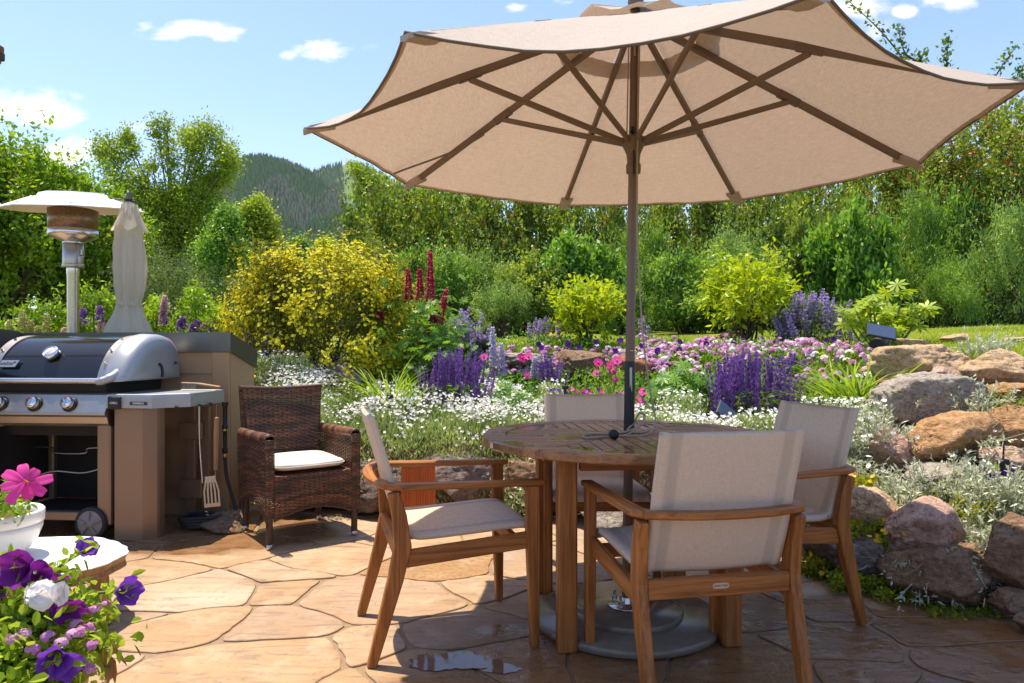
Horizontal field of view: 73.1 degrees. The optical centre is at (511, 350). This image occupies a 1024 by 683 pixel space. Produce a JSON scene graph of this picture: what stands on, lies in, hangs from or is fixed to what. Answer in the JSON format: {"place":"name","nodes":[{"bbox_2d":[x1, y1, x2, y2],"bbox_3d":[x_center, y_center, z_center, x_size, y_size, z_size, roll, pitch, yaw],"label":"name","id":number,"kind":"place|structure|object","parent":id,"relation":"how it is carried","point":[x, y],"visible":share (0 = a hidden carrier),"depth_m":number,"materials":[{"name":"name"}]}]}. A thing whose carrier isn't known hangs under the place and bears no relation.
{"place":"outdoors","nodes":[
{"label":"outdoors","id":0,"kind":"place"},
{"bbox_2d":[0,0,1023,313],"label":"sky","id":1,"kind":"structure","parent":0,"point":[272,70],"materials":[{"name":"blue"}]},
{"bbox_2d":[38,497,1023,682],"bbox_3d":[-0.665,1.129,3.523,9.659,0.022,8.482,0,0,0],"label":"patio","id":2,"kind":"structure","parent":0,"point":[204,603],"depth_m":2.81,"materials":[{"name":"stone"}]},
{"bbox_2d":[2,615,100,682],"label":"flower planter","id":3,"kind":"object","parent":2,"relation":"on","point":[89,652],"depth_m":1.67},
{"bbox_2d":[24,579,69,644],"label":"white geranium","id":4,"kind":"object","parent":3,"relation":"in","point":[42,595],"visible":0.97,"depth_m":1.44,"materials":[{"name":"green plant"}]},
{"bbox_2d":[5,600,126,682],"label":"lilac alyssum","id":5,"kind":"object","parent":3,"relation":"in","point":[78,632],"visible":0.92,"depth_m":1.46,"materials":[{"name":"purple plant"}]},
{"bbox_2d":[0,536,147,682],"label":"petunia plant","id":6,"kind":"object","parent":3,"relation":"in","point":[48,662],"visible":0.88,"depth_m":1.50,"materials":[{"name":"green plant"}]},
{"bbox_2d":[7,536,128,624],"bbox_3d":[-2.018,0.986,2.842,0.803,0.273,0.656,0,0,0],"label":"live edge table","id":7,"kind":"object","parent":2,"relation":"on","point":[106,561],"visible":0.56,"depth_m":2.86,"materials":[{"name":"stone"}]},
{"bbox_2d":[0,502,45,551],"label":"flower pot","id":8,"kind":"object","parent":7,"relation":"on","point":[24,535],"visible":0.69,"depth_m":2.78,"materials":[{"name":"white ceramic"}]},
{"bbox_2d":[0,463,53,525],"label":"potted cosmos","id":9,"kind":"object","parent":8,"relation":"in","point":[25,483],"visible":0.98,"depth_m":2.47,"materials":[{"name":"pink plant"}]},
{"bbox_2d":[0,191,144,332],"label":"patio heater","id":10,"kind":"object","parent":2,"relation":"on","point":[73,222],"visible":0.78,"depth_m":5.26,"materials":[{"name":"metal"}]},
{"bbox_2d":[0,334,223,540],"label":"gas grill","id":11,"kind":"object","parent":2,"relation":"on","point":[82,419],"visible":0.99,"depth_m":4.15,"materials":[{"name":"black metal"}]},
{"bbox_2d":[103,192,151,332],"bbox_3d":[-2.855,-0.030,5.153,0.411,2.300,0.473,0,0,0],"label":"folded umbrella","id":12,"kind":"object","parent":2,"relation":"on","point":[129,263],"visible":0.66,"depth_m":5.09,"materials":[{"name":"beige fabric"}]},
{"bbox_2d":[0,329,256,513],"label":"outdoor kitchen surround","id":13,"kind":"object","parent":2,"relation":"on","point":[226,362],"visible":0.35,"depth_m":4.72,"materials":[{"name":"beige"}]},
{"bbox_2d":[177,402,236,528],"bbox_3d":[-1.912,0.724,4.380,0.398,0.787,0.241,0,0,0],"label":"gas hose","id":14,"kind":"object","parent":2,"relation":"on","point":[193,520],"visible":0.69,"depth_m":4.43,"materials":[{"name":"rubber"}]},
{"bbox_2d":[200,509,246,534],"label":"boulder","id":15,"kind":"object","parent":2,"relation":"on","point":[229,521],"visible":0.76,"depth_m":4.27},
{"bbox_2d":[237,383,360,549],"bbox_3d":[-1.327,0.669,4.260,0.582,0.902,0.652,0,0,-37],"label":"wicker armchair","id":16,"kind":"object","parent":2,"relation":"on","point":[271,424],"visible":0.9,"depth_m":4.21,"materials":[{"name":"wicker"}]},
{"bbox_2d":[273,450,344,470],"bbox_3d":[-1.304,0.666,4.230,0.452,0.073,0.472,0,0,-37],"label":"seat cushion","id":17,"kind":"object","parent":16,"relation":"on","point":[295,460],"visible":0.75,"depth_m":4.10,"materials":[{"name":"fabric"}]},
{"bbox_2d":[337,458,400,513],"bbox_3d":[-0.919,0.941,4.785,0.517,0.384,0.524,0,0,-42],"label":"boulder","id":18,"kind":"object","parent":2,"relation":"on","point":[368,499],"visible":0.16,"depth_m":4.59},
{"bbox_2d":[401,466,434,506],"bbox_3d":[-0.596,0.917,4.399,0.214,0.406,0.214,0,0,-8],"label":"redwood post box","id":19,"kind":"object","parent":2,"relation":"on","point":[422,497],"visible":0.32,"depth_m":4.29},
{"bbox_2d":[357,406,545,668],"bbox_3d":[-0.267,0.679,2.776,0.661,0.889,0.578,0,0,-17],"label":"teak armchair","id":20,"kind":"object","parent":2,"relation":"on","point":[400,526],"visible":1,"depth_m":2.60,"materials":[{"name":"wood"}]},
{"bbox_2d":[409,650,520,673],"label":"puddle water","id":21,"kind":"structure","parent":2,"relation":"on","point":[462,659],"depth_m":2.47,"materials":[{"name":"liquid"}]},
{"bbox_2d":[542,394,660,594],"bbox_3d":[0.409,0.679,3.470,0.578,0.889,0.661,0,0,-1],"label":"teak armchair","id":22,"kind":"object","parent":2,"relation":"on","point":[558,407],"visible":0.36,"depth_m":3.64,"materials":[{"name":"fabric"}]},
{"bbox_2d":[483,419,753,653],"bbox_3d":[0.490,0.736,2.925,1.226,0.768,1.226,0,0,-5],"label":"dining table","id":23,"kind":"object","parent":2,"relation":"on","point":[565,446],"visible":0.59,"depth_m":2.59,"materials":[{"name":"brown wood"}]},
{"bbox_2d":[539,581,717,658],"bbox_3d":[0.474,1.058,2.868,0.768,0.116,0.768,0,0,0],"label":"umbrella base","id":24,"kind":"object","parent":2,"relation":"on","point":[679,627],"visible":0.66,"depth_m":2.70,"materials":[{"name":"metal"}]},
{"bbox_2d":[303,0,1023,596],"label":"market umbrella","id":25,"kind":"object","parent":24,"relation":"on","point":[737,102],"visible":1,"depth_m":3.00,"materials":[{"name":"beige fabric"}]},
{"bbox_2d":[581,428,812,682],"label":"teak armchair","id":26,"kind":"object","parent":2,"relation":"on","point":[722,500],"visible":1,"depth_m":2.09,"materials":[{"name":"fabric"}]},
{"bbox_2d":[663,400,866,625],"bbox_3d":[1.059,0.679,2.975,0.661,0.889,0.578,0,0,-18],"label":"teak armchair","id":27,"kind":"object","parent":2,"relation":"on","point":[824,485],"visible":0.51,"depth_m":2.87,"materials":[{"name":"fabric"}]},
{"bbox_2d":[802,525,886,585],"bbox_3d":[1.653,1.002,3.400,0.472,0.289,0.386,6,0,0],"label":"boulder","id":28,"kind":"object","parent":2,"relation":"on","point":[866,546],"visible":0.3,"depth_m":3.28,"materials":[{"name":"stone"}]},
{"bbox_2d":[850,485,898,526],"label":"boulder","id":29,"kind":"object","parent":28,"relation":"on","point":[868,504],"visible":0.57,"depth_m":3.40,"materials":[{"name":"stone"}]},
{"bbox_2d":[801,473,1003,619],"bbox_3d":[1.743,0.897,3.325,0.638,0.484,0.923,0,0,0],"label":"creeping groundcover","id":30,"kind":"object","parent":2,"relation":"on","point":[835,580],"visible":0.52,"depth_m":3.18,"materials":[{"name":"green plant"}]},
{"bbox_2d":[248,325,1023,606],"bbox_3d":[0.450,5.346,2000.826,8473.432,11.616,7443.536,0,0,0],"label":"ground","id":31,"kind":"structure","parent":0,"point":[645,478],"depth_m":5.17,"materials":[{"name":"soil"}]},
{"bbox_2d":[0,291,96,332],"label":"leafy perennial","id":32,"kind":"object","parent":31,"relation":"on","point":[37,319],"visible":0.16,"depth_m":7.15,"materials":[{"name":"green plant"}]},
{"bbox_2d":[0,105,111,326],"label":"plum tree","id":33,"kind":"object","parent":31,"relation":"on","point":[32,244],"visible":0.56,"depth_m":9.88,"materials":[{"name":"green plant"}]},
{"bbox_2d":[0,117,113,330],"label":"plum tree","id":34,"kind":"object","parent":31,"relation":"on","point":[54,168],"visible":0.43,"depth_m":10.22,"materials":[{"name":"green plant"}]},
{"bbox_2d":[2,134,156,319],"bbox_3d":[-7.168,-1.734,11.184,2.709,3.372,2.334,0,0,17],"label":"plum tree","id":35,"kind":"object","parent":31,"relation":"on","point":[90,249],"visible":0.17,"depth_m":10.92,"materials":[{"name":"green plant"}]},
{"bbox_2d":[32,274,157,332],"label":"leafy perennial","id":36,"kind":"object","parent":31,"relation":"on","point":[108,310],"visible":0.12,"depth_m":7.28,"materials":[{"name":"green plant"}]},
{"bbox_2d":[96,236,215,330],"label":"grey shrub","id":37,"kind":"object","parent":31,"relation":"on","point":[152,283],"visible":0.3,"depth_m":9.06,"materials":[{"name":"green plant"}]},
{"bbox_2d":[82,105,251,308],"bbox_3d":[-13.228,-5.519,27.424,6.463,8.017,4.614,0,0,17],"label":"cottonwood tree","id":38,"kind":"object","parent":31,"relation":"on","point":[195,141],"visible":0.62,"depth_m":26.66,"materials":[{"name":"green plant"}]},
{"bbox_2d":[154,275,238,331],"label":"leafy perennial","id":39,"kind":"object","parent":31,"relation":"on","point":[195,298],"visible":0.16,"depth_m":7.49,"materials":[{"name":"green plant"}]},
{"bbox_2d":[183,198,253,297],"bbox_3d":[-8.781,-2.920,21.183,2.158,3.516,2.294,0,0,23],"label":"young cottonwood","id":40,"kind":"object","parent":31,"relation":"on","point":[228,220],"visible":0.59,"depth_m":20.70,"materials":[{"name":"green plant"}]},
{"bbox_2d":[234,190,288,274],"bbox_3d":[-8.659,-3.379,23.133,2.760,4.094,2.489,0,0,0],"label":"young cottonwood","id":41,"kind":"object","parent":31,"relation":"on","point":[251,211],"visible":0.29,"depth_m":22.56,"materials":[{"name":"green plant"}]},
{"bbox_2d":[186,192,437,397],"bbox_3d":[-1.808,-0.364,6.637,2.360,2.024,2.260,0,0,0],"label":"yellow shrub","id":42,"kind":"object","parent":31,"relation":"on","point":[286,318],"visible":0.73,"depth_m":6.22,"materials":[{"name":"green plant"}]},
{"bbox_2d":[343,156,394,256],"bbox_3d":[-2.849,-2.688,16.493,2.412,3.978,1.961,0,0,0],"label":"birch tree","id":43,"kind":"object","parent":31,"relation":"on","point":[364,181],"visible":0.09,"depth_m":16.40,"materials":[{"name":"green plant"}]},
{"bbox_2d":[322,355,452,422],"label":"daylily clump","id":44,"kind":"object","parent":31,"relation":"on","point":[397,386],"visible":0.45,"depth_m":5.46,"materials":[{"name":"green plant"}]},
{"bbox_2d":[329,170,449,323],"bbox_3d":[-2.230,-2.033,13.536,2.534,3.714,2.469,0,0,0],"label":"chokecherry bush","id":45,"kind":"object","parent":31,"relation":"on","point":[381,218],"visible":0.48,"depth_m":13.18,"materials":[{"name":"green plant"}]},
{"bbox_2d":[366,251,489,394],"bbox_3d":[-0.758,-0.070,6.283,1.241,1.649,1.069,0,0,23],"label":"crimson lupin","id":46,"kind":"object","parent":31,"relation":"on","point":[423,355],"visible":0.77,"depth_m":6.18,"materials":[{"name":"green plant"}]},
{"bbox_2d":[382,229,481,336],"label":"willow shrub","id":47,"kind":"object","parent":31,"relation":"on","point":[455,281],"visible":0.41,"depth_m":10.89,"materials":[{"name":"green plant"}]},
{"bbox_2d":[388,189,484,266],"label":"chokecherry bush","id":48,"kind":"object","parent":31,"relation":"on","point":[440,220],"visible":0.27,"depth_m":13.59,"materials":[{"name":"green plant"}]},
{"bbox_2d":[263,365,642,516],"bbox_3d":[-0.575,0.618,5.176,4.765,1.020,2.047,0,0,35],"label":"carpet foliage","id":49,"kind":"object","parent":31,"relation":"on","point":[446,421],"visible":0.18,"depth_m":5.00,"materials":[{"name":"green plant"}]},
{"bbox_2d":[423,451,490,501],"bbox_3d":[-0.350,0.894,4.717,0.543,0.363,0.441,0,0,-26],"label":"boulder","id":50,"kind":"object","parent":31,"relation":"on","point":[462,473],"visible":0.55,"depth_m":4.56,"materials":[{"name":"stone"}]},
{"bbox_2d":[414,346,500,429],"bbox_3d":[-0.438,0.450,5.591,0.699,0.980,0.677,0,0,0],"label":"violet salvia","id":51,"kind":"object","parent":31,"relation":"on","point":[456,383],"visible":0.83,"depth_m":5.47,"materials":[{"name":"purple plant"}]},
{"bbox_2d":[431,307,508,383],"bbox_3d":[-0.449,0.075,6.592,0.791,1.014,0.772,0,0,17],"label":"lilac catmint","id":52,"kind":"object","parent":31,"relation":"on","point":[470,334],"visible":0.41,"depth_m":6.49,"materials":[{"name":"purple plant"}]},
{"bbox_2d":[425,227,518,334],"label":"willow shrub","id":53,"kind":"object","parent":31,"relation":"on","point":[483,269],"visible":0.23,"depth_m":11.63,"materials":[{"name":"green plant"}]},
{"bbox_2d":[434,191,556,282],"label":"chokecherry bush","id":54,"kind":"object","parent":31,"relation":"on","point":[486,218],"visible":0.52,"depth_m":13.01,"materials":[{"name":"green plant"}]},
{"bbox_2d":[463,265,539,338],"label":"shrub","id":55,"kind":"object","parent":31,"relation":"on","point":[505,301],"visible":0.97,"depth_m":9.83,"materials":[{"name":"green plant"}]},
{"bbox_2d":[261,356,754,497],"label":"white flowers","id":56,"kind":"object","parent":31,"relation":"on","point":[448,403],"visible":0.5,"depth_m":5.18,"materials":[{"name":"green plant"}]},
{"bbox_2d":[503,457,535,508],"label":"boulder","id":57,"kind":"object","parent":31,"relation":"on","point":[517,468],"visible":0.3,"depth_m":4.60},
{"bbox_2d":[473,247,570,337],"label":"willow shrub","id":58,"kind":"object","parent":31,"relation":"on","point":[540,285],"visible":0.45,"depth_m":10.31,"materials":[{"name":"green plant"}]},
{"bbox_2d":[502,201,624,286],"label":"chokecherry bush","id":59,"kind":"object","parent":31,"relation":"on","point":[557,219],"visible":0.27,"depth_m":12.80,"materials":[{"name":"green plant"}]},
{"bbox_2d":[254,349,892,441],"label":"white bed flowers","id":60,"kind":"object","parent":31,"relation":"on","point":[838,399],"visible":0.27,"depth_m":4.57,"materials":[{"name":"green plant"}]},
{"bbox_2d":[142,256,1008,335],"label":"undergrowth","id":61,"kind":"object","parent":31,"relation":"on","point":[340,323],"visible":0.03,"depth_m":12.89,"materials":[{"name":"green plant"}]},
{"bbox_2d":[557,349,607,380],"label":"boulder","id":62,"kind":"object","parent":31,"relation":"on","point":[576,359],"visible":0.62,"depth_m":6.35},
{"bbox_2d":[546,272,625,346],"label":"lime shrub","id":63,"kind":"object","parent":31,"relation":"on","point":[579,305],"visible":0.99,"depth_m":7.23,"materials":[{"name":"green plant"}]},
{"bbox_2d":[534,223,637,334],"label":"willow shrub","id":64,"kind":"object","parent":31,"relation":"on","point":[588,259],"visible":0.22,"depth_m":10.78,"materials":[{"name":"green plant"}]},
{"bbox_2d":[480,352,706,395],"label":"magenta cosmos","id":65,"kind":"object","parent":31,"relation":"on","point":[598,362],"visible":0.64,"depth_m":5.71,"materials":[{"name":"pink plant"}]},
{"bbox_2d":[339,329,876,439],"bbox_3d":[0.059,0.244,6.253,6.792,1.004,3.099,0,0,31],"label":"bed greenery","id":66,"kind":"object","parent":31,"relation":"on","point":[589,387],"visible":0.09,"depth_m":6.21,"materials":[{"name":"green plant"}]},
{"bbox_2d":[495,333,873,382],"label":"pink flowers","id":67,"kind":"object","parent":66,"relation":"on","point":[814,341],"visible":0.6,"depth_m":6.35,"materials":[{"name":"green plant"}]},
{"bbox_2d":[597,276,654,334],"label":"shrub","id":68,"kind":"object","parent":31,"relation":"on","point":[614,324],"visible":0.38,"depth_m":10.06,"materials":[{"name":"green plant"}]},
{"bbox_2d":[582,205,675,270],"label":"chokecherry bush","id":69,"kind":"object","parent":31,"relation":"on","point":[618,215],"visible":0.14,"depth_m":13.40,"materials":[{"name":"green plant"}]},
{"bbox_2d":[598,208,682,331],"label":"willow shrub","id":70,"kind":"object","parent":31,"relation":"on","point":[649,242],"visible":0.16,"depth_m":11.73,"materials":[{"name":"green plant"}]},
{"bbox_2d":[625,202,732,306],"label":"chokecherry bush","id":71,"kind":"object","parent":31,"relation":"on","point":[681,232],"visible":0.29,"depth_m":13.53,"materials":[{"name":"green plant"}]},
{"bbox_2d":[644,359,716,413],"bbox_3d":[1.344,0.303,5.411,0.626,0.479,0.516,0,0,0],"label":"leafy mound","id":72,"kind":"object","parent":31,"relation":"on","point":[694,382],"visible":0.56,"depth_m":5.32,"materials":[{"name":"green plant"}]},
{"bbox_2d":[495,337,871,392],"bbox_3d":[1.546,0.100,6.459,3.639,0.498,1.402,0,0,24],"label":"terrace foliage","id":73,"kind":"object","parent":31,"relation":"on","point":[722,360],"visible":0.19,"depth_m":6.27,"materials":[{"name":"green plant"}]},
{"bbox_2d":[623,235,750,333],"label":"willow shrub","id":74,"kind":"object","parent":31,"relation":"on","point":[679,275],"visible":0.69,"depth_m":10.29,"materials":[{"name":"green plant"}]},
{"bbox_2d":[411,324,1023,383],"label":"lawn grass","id":75,"kind":"structure","parent":31,"relation":"on","point":[931,334],"depth_m":7.41,"materials":[{"name":"plant"}]},
{"bbox_2d":[692,206,795,330],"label":"willow shrub","id":76,"kind":"object","parent":31,"relation":"on","point":[741,248],"visible":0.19,"depth_m":11.05,"materials":[{"name":"green plant"}]},
{"bbox_2d":[689,237,810,341],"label":"lime shrub","id":77,"kind":"object","parent":31,"relation":"on","point":[760,280],"visible":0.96,"depth_m":6.95,"materials":[{"name":"green plant"}]},
{"bbox_2d":[690,192,809,330],"bbox_3d":[4.534,-2.015,13.149,2.469,3.639,2.534,0,0,-23],"label":"chokecherry bush","id":78,"kind":"object","parent":31,"relation":"on","point":[759,207],"visible":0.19,"depth_m":12.86,"materials":[{"name":"green plant"}]},
{"bbox_2d":[701,347,807,423],"bbox_3d":[1.747,0.484,5.156,0.820,1.029,0.673,0,0,0],"label":"violet salvia","id":79,"kind":"object","parent":31,"relation":"on","point":[737,392],"visible":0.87,"depth_m":5.07,"materials":[{"name":"purple plant"}]},
{"bbox_2d":[749,189,839,328],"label":"willow shrub","id":80,"kind":"object","parent":31,"relation":"on","point":[797,217],"visible":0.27,"depth_m":11.65,"materials":[{"name":"green plant"}]},
{"bbox_2d":[750,288,881,343],"bbox_3d":[2.992,-0.228,6.863,1.335,0.812,1.192,0,0,-34],"label":"lilac catmint","id":81,"kind":"object","parent":31,"relation":"on","point":[810,310],"visible":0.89,"depth_m":6.79,"materials":[{"name":"purple plant"}]},
{"bbox_2d":[767,176,871,300],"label":"chokecherry bush","id":82,"kind":"object","parent":31,"relation":"on","point":[819,197],"visible":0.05,"depth_m":12.97,"materials":[{"name":"green plant"}]},
{"bbox_2d":[786,189,905,329],"bbox_3d":[5.143,-1.295,10.632,1.601,2.239,1.745,0,0,42],"label":"willow shrub","id":83,"kind":"object","parent":31,"relation":"on","point":[864,252],"visible":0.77,"depth_m":10.20,"materials":[{"name":"green plant"}]},
{"bbox_2d":[758,352,963,421],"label":"daylily clump","id":84,"kind":"object","parent":31,"relation":"on","point":[843,390],"visible":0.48,"depth_m":4.68,"materials":[{"name":"green plant"}]},
{"bbox_2d":[830,395,927,462],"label":"silver leaf plant","id":85,"kind":"object","parent":31,"relation":"on","point":[863,435],"visible":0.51,"depth_m":4.00,"materials":[{"name":"white plant"}]},
{"bbox_2d":[833,279,941,345],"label":"palmate plant","id":86,"kind":"object","parent":31,"relation":"on","point":[868,304],"visible":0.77,"depth_m":6.11,"materials":[{"name":"green plant"}]},
{"bbox_2d":[865,425,913,474],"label":"boulder","id":87,"kind":"object","parent":31,"relation":"on","point":[896,451],"visible":0.7,"depth_m":3.93,"materials":[{"name":"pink stone"}]},
{"bbox_2d":[862,172,964,327],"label":"willow shrub","id":88,"kind":"object","parent":31,"relation":"on","point":[910,257],"visible":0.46,"depth_m":10.98,"materials":[{"name":"green plant"}]},
{"bbox_2d":[866,344,971,377],"bbox_3d":[2.895,0.107,4.817,0.743,0.305,0.558,0,0,-26],"label":"boulder","id":89,"kind":"object","parent":31,"relation":"on","point":[898,359],"visible":0.76,"depth_m":4.67,"materials":[{"name":"stone"}]},
{"bbox_2d":[861,455,978,505],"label":"silver leaf plant","id":90,"kind":"object","parent":31,"relation":"on","point":[896,485],"visible":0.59,"depth_m":3.59,"materials":[{"name":"white plant"}]},
{"bbox_2d":[865,371,987,425],"bbox_3d":[2.614,0.315,4.420,0.681,0.350,0.557,-5,-1,9],"label":"boulder","id":91,"kind":"object","parent":31,"relation":"on","point":[934,387],"visible":0.75,"depth_m":4.18,"materials":[{"name":"stone"}]},
{"bbox_2d":[840,106,1023,327],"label":"chokecherry tree","id":92,"kind":"object","parent":31,"relation":"on","point":[936,178],"visible":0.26,"depth_m":12.09,"materials":[{"name":"green plant"}]},
{"bbox_2d":[845,0,1023,178],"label":"sapling tree","id":93,"kind":"object","parent":31,"relation":"on","point":[945,41],"visible":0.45,"depth_m":12.78,"materials":[{"name":"green plant"}]},
{"bbox_2d":[876,541,996,607],"bbox_3d":[1.960,1.024,3.120,0.541,0.310,0.443,-3,0,-1],"label":"boulder","id":94,"kind":"object","parent":31,"relation":"on","point":[946,577],"visible":0.72,"depth_m":3.00,"materials":[{"name":"stone"}]},
{"bbox_2d":[880,496,967,551],"bbox_3d":[1.947,0.853,3.277,0.364,0.317,0.332,0,0,35],"label":"boulder","id":95,"kind":"object","parent":94,"relation":"on","point":[923,519],"visible":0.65,"depth_m":3.17,"materials":[{"name":"pink stone"}]},
{"bbox_2d":[914,243,995,327],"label":"shrub","id":96,"kind":"object","parent":31,"relation":"on","point":[942,293],"visible":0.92,"depth_m":10.11,"materials":[{"name":"green plant"}]},
{"bbox_2d":[907,410,1005,463],"bbox_3d":[2.502,0.527,4.000,0.569,0.340,0.466,-5,1,-11],"label":"boulder","id":97,"kind":"object","parent":31,"relation":"on","point":[954,430],"visible":0.8,"depth_m":3.85,"materials":[{"name":"stone"}]},
{"bbox_2d":[913,63,1023,325],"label":"chokecherry tree","id":98,"kind":"object","parent":31,"relation":"on","point":[994,129],"visible":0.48,"depth_m":11.61,"materials":[{"name":"green plant"}]},
{"bbox_2d":[920,158,1016,327],"bbox_3d":[7.745,-1.729,11.611,1.665,3.011,1.832,0,0,29],"label":"willow shrub","id":99,"kind":"object","parent":31,"relation":"on","point":[958,214],"visible":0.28,"depth_m":11.45,"materials":[{"name":"green plant"}]},
{"bbox_2d":[932,453,1023,525],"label":"silver leaf plant","id":100,"kind":"object","parent":31,"relation":"on","point":[964,496],"visible":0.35,"depth_m":3.40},
{"bbox_2d":[954,170,1023,325],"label":"willow shrub","id":101,"kind":"object","parent":31,"relation":"on","point":[1006,260],"visible":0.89,"depth_m":10.48,"materials":[{"name":"green plant"}]},
{"bbox_2d":[957,453,1023,517],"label":"silver leaf plant","id":102,"kind":"object","parent":31,"relation":"on","point":[1013,505],"visible":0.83,"depth_m":3.29,"materials":[{"name":"plant"}]},
{"bbox_2d":[958,348,1023,385],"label":"boulder","id":103,"kind":"object","parent":31,"relation":"on","point":[999,365],"visible":0.66,"depth_m":4.50,"materials":[{"name":"stone"}]},
{"bbox_2d":[982,512,1023,588],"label":"boulder","id":104,"kind":"object","parent":31,"relation":"on","point":[1003,562],"visible":0.88,"depth_m":2.90,"materials":[{"name":"stone"}]},
{"bbox_2d":[989,404,1023,449],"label":"boulder","id":105,"kind":"object","parent":31,"relation":"on","point":[1010,417],"visible":0.47,"depth_m":3.91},
{"bbox_3d":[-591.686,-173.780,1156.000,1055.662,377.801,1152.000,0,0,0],"label":"mountain","id":106,"kind":"structure","parent":0,"visible":0},
{"bbox_2d":[80,152,357,325],"bbox_3d":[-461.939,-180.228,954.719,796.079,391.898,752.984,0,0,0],"label":"conifer forest","id":107,"kind":"object","parent":106,"relation":"on","point":[310,196],"visible":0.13,"depth_m":1133.10,"materials":[{"name":"plant"}]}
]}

